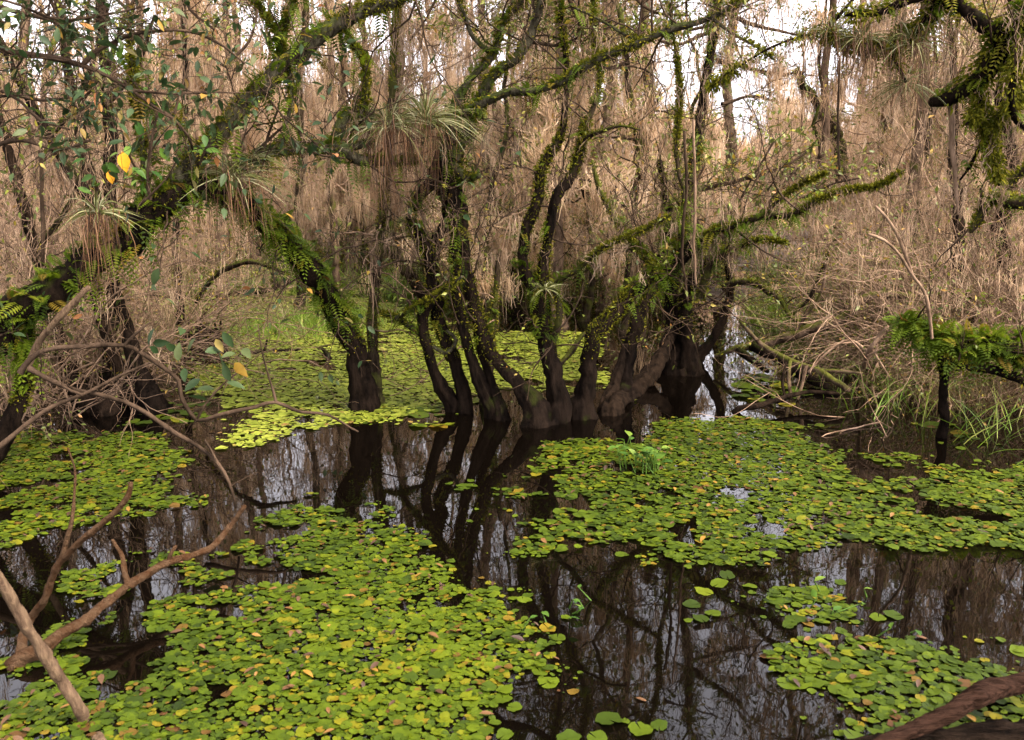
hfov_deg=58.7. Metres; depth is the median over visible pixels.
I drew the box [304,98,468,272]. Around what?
bare shrub
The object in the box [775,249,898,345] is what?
leafy shrub
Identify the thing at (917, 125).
canopy tree
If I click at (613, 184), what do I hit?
leafy tree
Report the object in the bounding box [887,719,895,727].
lily pad
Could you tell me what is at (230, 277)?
arching shrub
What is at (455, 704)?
lily pad
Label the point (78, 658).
lily pad
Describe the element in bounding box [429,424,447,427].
lily pad
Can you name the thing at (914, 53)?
air plant
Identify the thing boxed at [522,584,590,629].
water plant
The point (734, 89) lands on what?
sky
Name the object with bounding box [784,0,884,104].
air plant
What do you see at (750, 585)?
lily pad
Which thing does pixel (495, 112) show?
slender tree
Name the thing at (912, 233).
bare shrub
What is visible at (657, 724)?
lily pad
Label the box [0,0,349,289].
leafy branch
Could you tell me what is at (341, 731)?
lily pad
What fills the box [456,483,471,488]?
lily pad
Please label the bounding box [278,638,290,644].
lily pad
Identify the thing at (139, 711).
lily pad
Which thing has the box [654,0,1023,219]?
mossy limb
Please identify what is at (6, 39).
mossy tree
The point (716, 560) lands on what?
lily pad
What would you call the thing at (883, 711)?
lily pad
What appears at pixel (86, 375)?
bare shrub
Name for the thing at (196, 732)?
lily pad
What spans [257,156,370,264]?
bare shrub
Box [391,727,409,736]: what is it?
lily pad
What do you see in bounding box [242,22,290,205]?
mossy tree
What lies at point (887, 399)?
grass
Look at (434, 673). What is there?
lily pad
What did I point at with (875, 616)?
lily pad
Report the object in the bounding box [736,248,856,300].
leafy shrub
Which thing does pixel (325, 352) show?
broken stub
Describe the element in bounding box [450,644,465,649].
lily pad
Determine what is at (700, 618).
lily pad
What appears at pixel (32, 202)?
bare shrub
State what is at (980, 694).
fallen log
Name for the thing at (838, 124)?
hanging vine
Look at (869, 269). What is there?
arching shrub
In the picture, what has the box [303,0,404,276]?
leafy tree
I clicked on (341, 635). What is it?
lily pad
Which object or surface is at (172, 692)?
lily pad
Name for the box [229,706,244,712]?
lily pad
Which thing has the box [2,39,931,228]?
woods
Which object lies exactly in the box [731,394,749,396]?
lily pad
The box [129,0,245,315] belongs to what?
canopy tree
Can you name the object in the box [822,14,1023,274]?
leafy tree
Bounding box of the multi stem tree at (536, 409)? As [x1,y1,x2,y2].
[316,0,792,428]
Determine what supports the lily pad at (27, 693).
on the water
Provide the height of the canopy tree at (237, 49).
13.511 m
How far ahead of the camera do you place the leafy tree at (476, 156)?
19.81 m
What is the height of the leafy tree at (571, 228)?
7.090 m
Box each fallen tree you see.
[160,258,290,296]
[238,340,299,356]
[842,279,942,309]
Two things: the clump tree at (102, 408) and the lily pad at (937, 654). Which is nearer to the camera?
the lily pad at (937, 654)
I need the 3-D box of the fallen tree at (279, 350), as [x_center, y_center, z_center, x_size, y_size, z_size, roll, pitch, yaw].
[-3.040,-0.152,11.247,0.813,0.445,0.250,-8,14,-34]
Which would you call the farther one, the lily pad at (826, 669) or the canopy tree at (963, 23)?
the canopy tree at (963, 23)
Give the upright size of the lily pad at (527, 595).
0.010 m
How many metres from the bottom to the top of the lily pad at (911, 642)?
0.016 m
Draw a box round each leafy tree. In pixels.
[0,0,85,259]
[0,0,215,285]
[1,6,109,248]
[103,0,180,192]
[123,21,188,256]
[146,2,260,256]
[286,2,401,262]
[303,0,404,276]
[304,6,472,265]
[393,0,555,323]
[408,0,471,125]
[417,0,599,307]
[425,1,587,227]
[426,0,524,218]
[468,0,655,311]
[507,0,764,334]
[517,1,626,262]
[521,0,659,321]
[545,0,679,293]
[575,0,765,278]
[740,0,912,264]
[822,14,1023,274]
[841,37,964,266]
[862,0,1023,267]
[911,0,1023,275]
[917,0,1023,264]
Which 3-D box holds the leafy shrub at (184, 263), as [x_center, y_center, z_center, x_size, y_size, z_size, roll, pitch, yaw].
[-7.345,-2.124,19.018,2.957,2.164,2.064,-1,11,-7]
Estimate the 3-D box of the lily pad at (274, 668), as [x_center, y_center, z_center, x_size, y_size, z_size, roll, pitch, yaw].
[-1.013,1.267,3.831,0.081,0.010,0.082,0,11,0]
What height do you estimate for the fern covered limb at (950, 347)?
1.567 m
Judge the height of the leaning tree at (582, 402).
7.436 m
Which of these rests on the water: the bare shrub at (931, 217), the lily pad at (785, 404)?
the lily pad at (785, 404)
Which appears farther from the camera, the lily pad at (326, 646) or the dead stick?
the dead stick
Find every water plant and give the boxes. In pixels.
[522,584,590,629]
[608,430,676,473]
[811,576,921,636]
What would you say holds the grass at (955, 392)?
in the water
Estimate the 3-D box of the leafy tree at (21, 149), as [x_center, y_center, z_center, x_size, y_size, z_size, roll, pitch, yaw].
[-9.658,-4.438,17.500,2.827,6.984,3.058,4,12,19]
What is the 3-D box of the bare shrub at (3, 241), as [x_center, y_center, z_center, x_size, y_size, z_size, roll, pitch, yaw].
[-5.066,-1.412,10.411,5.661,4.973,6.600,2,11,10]
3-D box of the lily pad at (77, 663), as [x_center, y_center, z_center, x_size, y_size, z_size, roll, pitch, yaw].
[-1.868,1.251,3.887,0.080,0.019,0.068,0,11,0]
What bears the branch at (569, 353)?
attached to the leaning tree at (582, 402)
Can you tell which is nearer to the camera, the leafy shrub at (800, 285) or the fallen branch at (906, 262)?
the fallen branch at (906, 262)
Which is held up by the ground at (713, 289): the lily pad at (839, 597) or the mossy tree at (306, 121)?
the mossy tree at (306, 121)
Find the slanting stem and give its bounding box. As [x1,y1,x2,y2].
[697,233,851,363]
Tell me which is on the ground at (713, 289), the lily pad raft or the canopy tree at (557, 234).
the canopy tree at (557, 234)
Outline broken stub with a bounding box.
[321,347,331,361]
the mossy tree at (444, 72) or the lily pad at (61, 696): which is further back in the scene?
the mossy tree at (444, 72)
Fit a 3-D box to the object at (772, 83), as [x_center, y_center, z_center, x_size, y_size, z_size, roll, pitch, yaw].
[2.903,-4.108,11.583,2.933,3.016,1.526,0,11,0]
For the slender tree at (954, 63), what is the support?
on the ground at (713, 289)
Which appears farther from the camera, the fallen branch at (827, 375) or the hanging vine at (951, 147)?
the fallen branch at (827, 375)
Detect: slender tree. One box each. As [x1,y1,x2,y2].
[14,0,267,349]
[138,0,333,326]
[228,0,350,314]
[270,0,429,295]
[285,0,545,403]
[352,0,478,300]
[360,138,589,404]
[430,0,575,300]
[522,0,665,310]
[689,8,797,283]
[769,10,901,251]
[832,0,974,246]
[855,0,1023,330]
[916,0,1023,331]
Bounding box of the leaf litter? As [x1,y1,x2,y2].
[0,414,1023,739]
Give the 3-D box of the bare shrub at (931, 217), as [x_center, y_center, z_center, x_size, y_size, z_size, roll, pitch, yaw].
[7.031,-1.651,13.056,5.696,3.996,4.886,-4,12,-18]
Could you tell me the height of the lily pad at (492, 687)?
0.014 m
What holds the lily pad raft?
on the water
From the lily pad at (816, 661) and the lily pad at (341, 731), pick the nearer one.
the lily pad at (341, 731)
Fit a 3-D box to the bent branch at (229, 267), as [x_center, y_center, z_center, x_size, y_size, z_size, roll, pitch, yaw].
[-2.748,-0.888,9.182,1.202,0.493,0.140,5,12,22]
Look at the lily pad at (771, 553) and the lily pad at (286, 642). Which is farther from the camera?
the lily pad at (771, 553)
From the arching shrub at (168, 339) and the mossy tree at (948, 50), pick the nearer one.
the arching shrub at (168, 339)
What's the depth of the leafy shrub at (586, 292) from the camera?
14.98 m
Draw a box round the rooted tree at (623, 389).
[597,0,819,416]
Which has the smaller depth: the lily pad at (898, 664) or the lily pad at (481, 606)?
the lily pad at (898, 664)
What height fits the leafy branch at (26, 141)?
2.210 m
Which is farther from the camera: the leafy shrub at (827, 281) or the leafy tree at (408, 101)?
the leafy tree at (408, 101)
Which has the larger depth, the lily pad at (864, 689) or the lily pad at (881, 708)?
the lily pad at (864, 689)
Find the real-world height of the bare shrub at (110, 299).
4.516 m
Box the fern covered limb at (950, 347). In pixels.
[877,264,1023,438]
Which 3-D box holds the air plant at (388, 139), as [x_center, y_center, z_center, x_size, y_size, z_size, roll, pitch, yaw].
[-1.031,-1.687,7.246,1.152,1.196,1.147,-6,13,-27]
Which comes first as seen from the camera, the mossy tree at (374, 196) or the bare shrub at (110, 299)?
the bare shrub at (110, 299)
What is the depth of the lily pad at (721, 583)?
4.69 m
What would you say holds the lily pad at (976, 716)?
on the water
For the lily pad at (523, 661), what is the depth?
3.88 m
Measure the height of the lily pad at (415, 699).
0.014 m
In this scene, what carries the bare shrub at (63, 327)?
on the ground at (713, 289)
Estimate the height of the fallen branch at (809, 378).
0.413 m
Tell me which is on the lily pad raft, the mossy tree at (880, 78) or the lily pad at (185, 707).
the lily pad at (185, 707)
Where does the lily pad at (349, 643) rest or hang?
on the lily pad raft
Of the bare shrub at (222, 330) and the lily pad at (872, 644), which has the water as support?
the lily pad at (872, 644)
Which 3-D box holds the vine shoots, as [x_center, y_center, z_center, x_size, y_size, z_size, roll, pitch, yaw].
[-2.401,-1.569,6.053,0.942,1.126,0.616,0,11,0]
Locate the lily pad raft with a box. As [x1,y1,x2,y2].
[0,372,1023,739]
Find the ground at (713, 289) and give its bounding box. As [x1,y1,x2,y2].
[0,207,1023,389]
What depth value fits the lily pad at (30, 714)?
3.50 m
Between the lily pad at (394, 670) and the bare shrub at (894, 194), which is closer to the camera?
the lily pad at (394, 670)
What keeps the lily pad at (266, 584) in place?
on the water
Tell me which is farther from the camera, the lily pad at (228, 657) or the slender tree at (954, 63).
the slender tree at (954, 63)
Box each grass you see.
[0,249,599,302]
[3,294,261,388]
[159,295,429,350]
[715,307,1023,424]
[721,255,869,339]
[805,348,1023,465]
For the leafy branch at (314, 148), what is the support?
attached to the arching tree at (56, 288)
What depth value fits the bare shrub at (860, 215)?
9.69 m
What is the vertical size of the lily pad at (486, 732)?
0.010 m
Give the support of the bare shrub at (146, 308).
on the ground at (713, 289)
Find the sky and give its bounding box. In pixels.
[0,0,986,152]
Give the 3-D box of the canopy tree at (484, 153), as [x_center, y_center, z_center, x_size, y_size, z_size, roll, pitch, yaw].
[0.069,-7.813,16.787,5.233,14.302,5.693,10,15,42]
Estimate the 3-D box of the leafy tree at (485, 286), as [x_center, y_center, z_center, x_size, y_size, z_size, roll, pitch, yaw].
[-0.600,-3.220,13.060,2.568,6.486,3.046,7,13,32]
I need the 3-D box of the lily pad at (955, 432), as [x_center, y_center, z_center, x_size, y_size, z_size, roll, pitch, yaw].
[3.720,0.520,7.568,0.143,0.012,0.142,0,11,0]
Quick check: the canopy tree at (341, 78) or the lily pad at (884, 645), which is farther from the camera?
the canopy tree at (341, 78)
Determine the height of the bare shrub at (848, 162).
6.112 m
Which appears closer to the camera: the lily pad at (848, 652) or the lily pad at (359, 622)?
the lily pad at (848, 652)
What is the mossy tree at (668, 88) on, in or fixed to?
on the ground at (713, 289)
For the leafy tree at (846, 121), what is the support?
on the ground at (713, 289)
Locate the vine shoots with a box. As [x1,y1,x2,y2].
[67,43,220,219]
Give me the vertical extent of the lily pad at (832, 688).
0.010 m
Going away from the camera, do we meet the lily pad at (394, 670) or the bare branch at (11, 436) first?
the lily pad at (394, 670)
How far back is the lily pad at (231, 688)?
3.68 m
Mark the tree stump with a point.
(204, 333)
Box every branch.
[0,0,304,224]
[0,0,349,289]
[0,361,149,449]
[4,505,246,671]
[15,448,132,652]
[17,268,358,432]
[27,351,257,508]
[194,259,287,303]
[249,66,351,174]
[355,0,750,118]
[560,332,584,365]
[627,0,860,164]
[663,99,882,264]
[712,262,914,358]
[731,362,840,412]
[735,340,836,395]
[736,317,862,399]
[808,325,899,388]
[867,206,932,338]
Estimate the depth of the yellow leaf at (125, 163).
5.80 m
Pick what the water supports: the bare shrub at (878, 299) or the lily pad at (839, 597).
the lily pad at (839, 597)
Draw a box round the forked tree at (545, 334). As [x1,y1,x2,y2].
[431,0,730,423]
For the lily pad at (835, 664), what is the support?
on the lily pad raft
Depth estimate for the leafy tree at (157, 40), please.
20.58 m
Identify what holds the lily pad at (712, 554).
on the water
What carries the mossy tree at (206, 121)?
on the ground at (713, 289)
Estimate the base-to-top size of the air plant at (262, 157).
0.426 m
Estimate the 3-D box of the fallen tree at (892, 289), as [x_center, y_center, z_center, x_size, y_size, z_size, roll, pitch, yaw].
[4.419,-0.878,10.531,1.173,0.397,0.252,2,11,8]
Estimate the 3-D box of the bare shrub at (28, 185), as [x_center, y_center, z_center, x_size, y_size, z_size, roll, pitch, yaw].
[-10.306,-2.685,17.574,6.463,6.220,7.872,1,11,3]
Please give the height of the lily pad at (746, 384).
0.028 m
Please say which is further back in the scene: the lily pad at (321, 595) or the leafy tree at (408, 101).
the leafy tree at (408, 101)
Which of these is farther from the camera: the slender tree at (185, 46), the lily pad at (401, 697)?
the slender tree at (185, 46)
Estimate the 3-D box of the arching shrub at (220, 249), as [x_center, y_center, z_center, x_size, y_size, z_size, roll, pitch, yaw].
[-4.598,-1.218,12.103,5.064,3.662,4.304,1,11,5]
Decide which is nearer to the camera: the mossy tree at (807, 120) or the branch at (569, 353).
the branch at (569, 353)
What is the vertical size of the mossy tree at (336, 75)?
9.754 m
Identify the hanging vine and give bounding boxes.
[38,150,45,265]
[650,0,652,32]
[681,131,688,299]
[692,120,696,284]
[837,60,840,169]
[945,85,958,214]
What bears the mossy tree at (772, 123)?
on the ground at (713, 289)
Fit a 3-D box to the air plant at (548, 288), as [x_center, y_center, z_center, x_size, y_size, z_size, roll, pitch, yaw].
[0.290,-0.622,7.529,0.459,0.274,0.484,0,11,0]
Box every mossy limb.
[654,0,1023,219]
[914,120,1023,302]
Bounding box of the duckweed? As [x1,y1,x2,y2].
[0,417,1023,739]
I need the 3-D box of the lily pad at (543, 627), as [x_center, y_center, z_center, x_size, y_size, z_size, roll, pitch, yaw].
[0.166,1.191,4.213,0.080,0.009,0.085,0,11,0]
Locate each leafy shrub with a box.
[162,222,213,279]
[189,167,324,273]
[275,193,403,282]
[323,203,471,281]
[347,212,508,294]
[365,244,415,272]
[374,196,515,279]
[445,201,565,301]
[449,236,565,307]
[501,222,611,305]
[552,249,634,311]
[563,238,653,296]
[565,193,749,319]
[620,252,739,305]
[656,190,773,304]
[711,222,925,331]
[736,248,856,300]
[741,221,975,345]
[757,252,934,320]
[775,227,870,285]
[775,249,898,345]
[779,202,989,327]
[783,249,836,316]
[822,185,1023,308]
[833,202,983,283]
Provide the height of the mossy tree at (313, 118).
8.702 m
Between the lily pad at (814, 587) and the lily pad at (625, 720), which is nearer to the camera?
the lily pad at (625, 720)
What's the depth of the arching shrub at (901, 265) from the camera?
9.10 m
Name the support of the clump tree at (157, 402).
on the ground at (713, 289)
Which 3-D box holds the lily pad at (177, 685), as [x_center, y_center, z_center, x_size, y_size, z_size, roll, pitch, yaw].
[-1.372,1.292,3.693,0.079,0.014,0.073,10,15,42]
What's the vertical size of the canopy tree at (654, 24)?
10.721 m
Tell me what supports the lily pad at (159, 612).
on the water
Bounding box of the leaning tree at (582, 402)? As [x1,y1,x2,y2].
[493,0,995,420]
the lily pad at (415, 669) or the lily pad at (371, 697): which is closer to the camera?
the lily pad at (371, 697)
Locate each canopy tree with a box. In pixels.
[0,0,64,256]
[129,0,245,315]
[135,0,313,277]
[260,0,371,276]
[338,0,489,268]
[550,0,685,327]
[569,0,696,294]
[634,0,653,319]
[765,0,916,273]
[852,0,999,252]
[900,3,930,271]
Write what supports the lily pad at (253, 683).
on the water
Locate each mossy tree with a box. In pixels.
[0,0,125,255]
[0,37,22,144]
[28,0,244,291]
[63,14,120,192]
[77,4,286,259]
[87,0,284,277]
[119,0,276,249]
[213,0,323,254]
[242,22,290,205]
[267,0,463,274]
[268,1,337,225]
[288,0,375,224]
[289,0,407,203]
[341,0,525,276]
[402,0,486,208]
[416,2,494,106]
[440,35,505,178]
[462,3,516,185]
[474,0,570,231]
[479,1,669,299]
[495,12,602,111]
[571,5,691,214]
[577,45,677,229]
[623,98,708,223]
[725,53,860,256]
[757,39,827,239]
[772,0,883,150]
[780,0,937,255]
[782,0,985,256]
[837,0,943,139]
[855,2,979,169]
[926,2,975,234]
[928,0,1022,236]
[968,0,1023,249]
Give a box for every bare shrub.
[0,8,283,428]
[0,33,330,434]
[0,39,307,377]
[0,67,325,414]
[0,71,323,452]
[0,78,95,274]
[0,97,443,402]
[0,100,214,307]
[0,107,74,274]
[0,125,238,380]
[0,164,169,386]
[2,106,320,406]
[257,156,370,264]
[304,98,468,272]
[650,115,761,277]
[663,39,1023,449]
[690,120,1023,389]
[712,154,1023,408]
[724,83,1023,376]
[732,84,971,242]
[737,109,1020,310]
[739,41,1023,398]
[745,166,1023,429]
[750,118,1021,396]
[762,89,1023,373]
[783,104,1023,422]
[801,74,1023,416]
[801,139,1023,319]
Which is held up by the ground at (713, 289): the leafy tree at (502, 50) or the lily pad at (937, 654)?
the leafy tree at (502, 50)
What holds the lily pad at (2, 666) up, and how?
on the lily pad raft
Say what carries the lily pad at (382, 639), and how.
on the water
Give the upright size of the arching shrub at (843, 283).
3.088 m
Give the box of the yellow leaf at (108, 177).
[106,170,114,183]
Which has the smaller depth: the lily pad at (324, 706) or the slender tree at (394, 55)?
the lily pad at (324, 706)
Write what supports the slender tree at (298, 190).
on the ground at (713, 289)
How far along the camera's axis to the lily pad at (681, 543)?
5.19 m
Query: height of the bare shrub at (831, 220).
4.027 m
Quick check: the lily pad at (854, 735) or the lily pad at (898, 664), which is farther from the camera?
the lily pad at (898, 664)
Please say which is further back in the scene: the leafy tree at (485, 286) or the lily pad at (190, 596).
the leafy tree at (485, 286)
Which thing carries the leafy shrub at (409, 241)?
on the ground at (713, 289)
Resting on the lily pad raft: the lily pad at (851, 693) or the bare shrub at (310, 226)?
the lily pad at (851, 693)
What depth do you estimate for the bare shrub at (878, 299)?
9.86 m
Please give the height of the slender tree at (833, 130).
6.043 m
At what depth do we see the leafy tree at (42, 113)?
18.21 m
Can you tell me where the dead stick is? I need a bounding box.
[27,285,90,367]
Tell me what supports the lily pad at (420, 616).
on the water
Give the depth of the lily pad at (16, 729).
3.42 m
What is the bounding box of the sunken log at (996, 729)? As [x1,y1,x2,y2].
[844,719,1023,739]
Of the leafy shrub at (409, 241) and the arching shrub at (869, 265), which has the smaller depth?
the arching shrub at (869, 265)
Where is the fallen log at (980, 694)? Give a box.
[873,672,1023,739]
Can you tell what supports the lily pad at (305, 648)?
on the lily pad raft
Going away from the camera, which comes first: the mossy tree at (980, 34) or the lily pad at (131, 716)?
the lily pad at (131, 716)
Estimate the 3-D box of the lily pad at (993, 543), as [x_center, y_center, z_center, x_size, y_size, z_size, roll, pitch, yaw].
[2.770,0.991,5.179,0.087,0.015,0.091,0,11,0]
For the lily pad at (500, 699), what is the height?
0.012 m
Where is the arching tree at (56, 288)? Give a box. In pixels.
[0,0,522,462]
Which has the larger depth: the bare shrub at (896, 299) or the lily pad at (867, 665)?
the bare shrub at (896, 299)
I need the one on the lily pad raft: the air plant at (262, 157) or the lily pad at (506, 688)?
the lily pad at (506, 688)
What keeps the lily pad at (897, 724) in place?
on the water
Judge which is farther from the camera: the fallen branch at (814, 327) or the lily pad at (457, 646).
the fallen branch at (814, 327)
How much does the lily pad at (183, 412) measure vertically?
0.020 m
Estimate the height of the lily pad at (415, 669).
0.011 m
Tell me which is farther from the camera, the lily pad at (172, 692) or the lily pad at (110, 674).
the lily pad at (110, 674)
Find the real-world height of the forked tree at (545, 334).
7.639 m
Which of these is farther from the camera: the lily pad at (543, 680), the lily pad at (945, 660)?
the lily pad at (945, 660)
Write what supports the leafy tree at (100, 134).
on the ground at (713, 289)
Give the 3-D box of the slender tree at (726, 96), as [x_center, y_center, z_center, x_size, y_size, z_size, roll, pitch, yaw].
[3.993,-4.161,16.188,2.266,7.221,3.492,5,12,22]
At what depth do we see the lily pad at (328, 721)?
3.47 m
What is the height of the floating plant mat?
0.048 m
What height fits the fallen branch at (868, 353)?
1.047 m
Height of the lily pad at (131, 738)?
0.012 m
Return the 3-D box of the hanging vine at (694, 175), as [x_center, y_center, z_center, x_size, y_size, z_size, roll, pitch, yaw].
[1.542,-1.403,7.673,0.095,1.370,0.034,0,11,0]
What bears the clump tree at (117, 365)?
on the ground at (713, 289)
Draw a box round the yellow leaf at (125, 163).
[117,152,129,172]
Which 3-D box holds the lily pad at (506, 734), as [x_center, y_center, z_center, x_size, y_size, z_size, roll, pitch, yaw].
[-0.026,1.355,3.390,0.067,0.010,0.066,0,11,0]
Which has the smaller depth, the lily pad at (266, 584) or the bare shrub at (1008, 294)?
the lily pad at (266, 584)
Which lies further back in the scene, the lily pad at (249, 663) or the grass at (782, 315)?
the grass at (782, 315)
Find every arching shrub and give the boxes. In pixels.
[0,107,372,438]
[0,118,414,344]
[0,144,450,391]
[0,157,282,486]
[17,135,315,350]
[563,116,1023,432]
[699,221,1023,404]
[704,140,1020,415]
[706,147,1023,356]
[714,226,1023,423]
[715,132,1023,409]
[753,136,1023,421]
[765,203,1019,379]
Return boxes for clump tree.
[0,0,212,416]
[0,0,223,406]
[0,99,120,416]
[39,0,249,390]
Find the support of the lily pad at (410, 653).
on the water
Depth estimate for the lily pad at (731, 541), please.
5.21 m
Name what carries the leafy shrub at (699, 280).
on the ground at (713, 289)
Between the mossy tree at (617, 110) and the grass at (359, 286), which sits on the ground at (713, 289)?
the mossy tree at (617, 110)
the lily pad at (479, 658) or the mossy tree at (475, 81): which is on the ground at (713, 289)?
the mossy tree at (475, 81)
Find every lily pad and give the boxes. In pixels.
[0,660,5,669]
[4,731,26,739]
[5,697,27,708]
[6,726,24,735]
[14,706,29,713]
[17,711,37,717]
[18,690,36,695]
[25,681,45,690]
[27,725,41,732]
[29,691,46,702]
[53,694,63,699]
[65,659,84,666]
[66,676,76,683]
[68,656,82,663]
[70,657,89,664]
[71,634,87,641]
[80,721,94,731]
[81,689,100,697]
[86,702,104,713]
[100,671,116,679]
[119,712,135,720]
[119,728,137,738]
[121,707,130,716]
[123,696,143,707]
[124,732,143,739]
[126,707,145,714]
[131,728,149,738]
[135,420,152,423]
[137,692,151,698]
[143,728,157,737]
[150,610,164,618]
[159,655,176,662]
[162,689,177,696]
[164,682,183,691]
[165,650,180,655]
[165,723,180,731]
[166,730,182,739]
[170,417,187,421]
[175,705,188,717]
[180,410,192,414]
[180,594,193,601]
[186,674,203,684]
[186,719,206,728]
[186,729,201,737]
[188,664,205,673]
[202,670,220,675]
[219,655,233,664]
[229,686,240,695]
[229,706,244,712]
[232,686,249,696]
[235,700,250,708]
[242,660,254,667]
[245,682,258,689]
[258,581,271,587]
[262,667,278,674]
[265,729,284,739]
[270,681,285,689]
[271,623,285,628]
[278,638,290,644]
[278,644,292,651]
[284,617,298,626]
[290,602,304,609]
[295,726,315,736]
[299,608,313,614]
[301,642,318,652]
[306,629,321,634]
[310,592,325,599]
[311,668,323,675]
[312,584,326,591]
[314,719,326,727]
[316,704,331,711]
[319,719,333,727]
[320,621,338,630]
[322,644,333,649]
[323,664,335,671]
[333,727,349,736]
[334,608,349,614]
[338,589,349,593]
[338,654,347,661]
[339,630,355,638]
[339,640,353,648]
[340,612,356,619]
[344,597,358,603]
[345,721,362,733]
[347,619,362,628]
[351,709,369,716]
[352,583,364,588]
[358,693,375,701]
[362,696,381,705]
[375,635,389,642]
[378,660,395,669]
[382,639,398,643]
[388,663,402,674]
[388,713,403,722]
[389,655,405,663]
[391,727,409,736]
[392,723,413,730]
[394,693,406,703]
[402,650,413,657]
[402,671,418,682]
[405,665,419,674]
[406,407,426,414]
[406,711,424,721]
[406,729,421,738]
[408,413,428,417]
[409,613,424,619]
[412,695,427,701]
[428,668,446,678]
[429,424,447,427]
[432,644,447,652]
[435,717,450,722]
[438,661,453,669]
[445,700,460,708]
[446,685,461,695]
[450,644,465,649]
[451,664,466,671]
[453,620,464,627]
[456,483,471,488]
[460,690,478,699]
[472,652,485,659]
[473,689,489,696]
[477,603,489,610]
[477,726,492,735]
[481,681,496,690]
[481,698,495,705]
[484,662,500,671]
[490,601,502,606]
[494,693,512,702]
[496,685,512,692]
[496,728,513,739]
[497,668,508,675]
[507,701,521,711]
[521,659,539,668]
[522,593,533,596]
[531,666,547,675]
[537,677,559,687]
[539,622,555,631]
[544,652,555,658]
[549,634,565,640]
[556,729,581,739]
[587,730,606,739]
[595,712,622,724]
[621,718,629,723]
[628,721,652,735]
[650,719,667,730]
[675,541,689,547]
[682,599,700,607]
[683,618,692,621]
[693,614,709,621]
[694,587,712,595]
[705,610,720,615]
[710,552,724,557]
[710,557,721,562]
[710,578,728,587]
[719,570,734,578]
[725,538,738,544]
[731,381,750,387]
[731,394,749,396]
[736,539,749,545]
[742,583,756,587]
[759,652,782,658]
[761,378,779,381]
[762,551,776,556]
[766,596,783,604]
[770,383,787,388]
[776,677,800,689]
[778,403,795,406]
[785,614,802,622]
[788,678,811,688]
[793,648,808,656]
[800,657,820,667]
[801,586,812,593]
[804,594,820,600]
[805,676,827,687]
[807,656,825,663]
[808,657,822,665]
[809,585,827,592]
[814,638,830,647]
[817,590,828,594]
[818,609,838,618]
[821,661,842,668]
[822,666,837,672]
[827,595,844,600]
[827,654,840,660]
[828,683,847,693]
[832,601,849,607]
[834,579,845,584]
[835,673,852,682]
[837,688,855,697]
[840,649,855,655]
[840,656,851,665]
[844,659,863,668]
[844,729,863,738]
[845,637,864,644]
[850,684,866,691]
[853,677,874,686]
[864,641,878,647]
[866,664,886,671]
[867,727,883,733]
[869,612,886,620]
[874,710,892,718]
[878,705,894,714]
[880,643,892,650]
[881,725,891,732]
[883,610,903,619]
[885,638,904,646]
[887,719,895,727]
[889,660,911,672]
[895,722,904,726]
[897,643,913,650]
[897,683,914,692]
[904,638,917,647]
[915,643,934,653]
[918,421,938,427]
[933,651,947,660]
[940,658,957,666]
[950,430,967,433]
[958,679,974,686]
[960,715,977,720]
[965,671,983,680]
[968,713,979,721]
[989,540,1006,546]
[1009,644,1023,656]
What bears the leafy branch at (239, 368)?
attached to the arching tree at (56, 288)
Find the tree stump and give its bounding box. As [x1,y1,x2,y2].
[183,318,229,365]
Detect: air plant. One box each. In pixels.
[51,183,160,307]
[169,150,301,289]
[209,140,300,197]
[317,78,449,231]
[342,77,504,206]
[521,280,568,306]
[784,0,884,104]
[811,7,911,132]
[853,14,971,135]
[863,58,944,131]
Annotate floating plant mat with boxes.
[137,289,635,449]
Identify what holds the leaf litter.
on the water
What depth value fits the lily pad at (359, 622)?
4.24 m
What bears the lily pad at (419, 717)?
on the water
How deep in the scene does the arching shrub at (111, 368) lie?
9.53 m
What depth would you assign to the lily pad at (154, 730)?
3.40 m
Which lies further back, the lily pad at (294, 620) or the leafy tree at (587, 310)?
the leafy tree at (587, 310)
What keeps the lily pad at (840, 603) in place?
on the water
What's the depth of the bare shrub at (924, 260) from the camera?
9.28 m
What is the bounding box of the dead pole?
[0,571,106,739]
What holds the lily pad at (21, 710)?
on the water
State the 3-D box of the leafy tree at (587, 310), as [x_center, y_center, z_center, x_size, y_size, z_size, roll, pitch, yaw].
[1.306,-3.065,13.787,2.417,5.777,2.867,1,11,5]
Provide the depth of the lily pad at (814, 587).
4.63 m
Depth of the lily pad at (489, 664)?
3.86 m
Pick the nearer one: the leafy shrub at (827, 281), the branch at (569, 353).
the branch at (569, 353)
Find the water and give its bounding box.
[0,266,1023,739]
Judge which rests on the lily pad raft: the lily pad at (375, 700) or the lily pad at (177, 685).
the lily pad at (375, 700)
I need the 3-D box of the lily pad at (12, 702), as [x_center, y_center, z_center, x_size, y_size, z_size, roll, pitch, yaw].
[-1.952,1.313,3.590,0.083,0.014,0.078,0,11,0]
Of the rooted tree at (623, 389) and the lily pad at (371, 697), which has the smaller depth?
the lily pad at (371, 697)
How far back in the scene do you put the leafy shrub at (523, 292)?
15.38 m
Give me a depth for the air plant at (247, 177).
6.57 m
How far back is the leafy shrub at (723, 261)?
16.52 m
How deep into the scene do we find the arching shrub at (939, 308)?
9.37 m

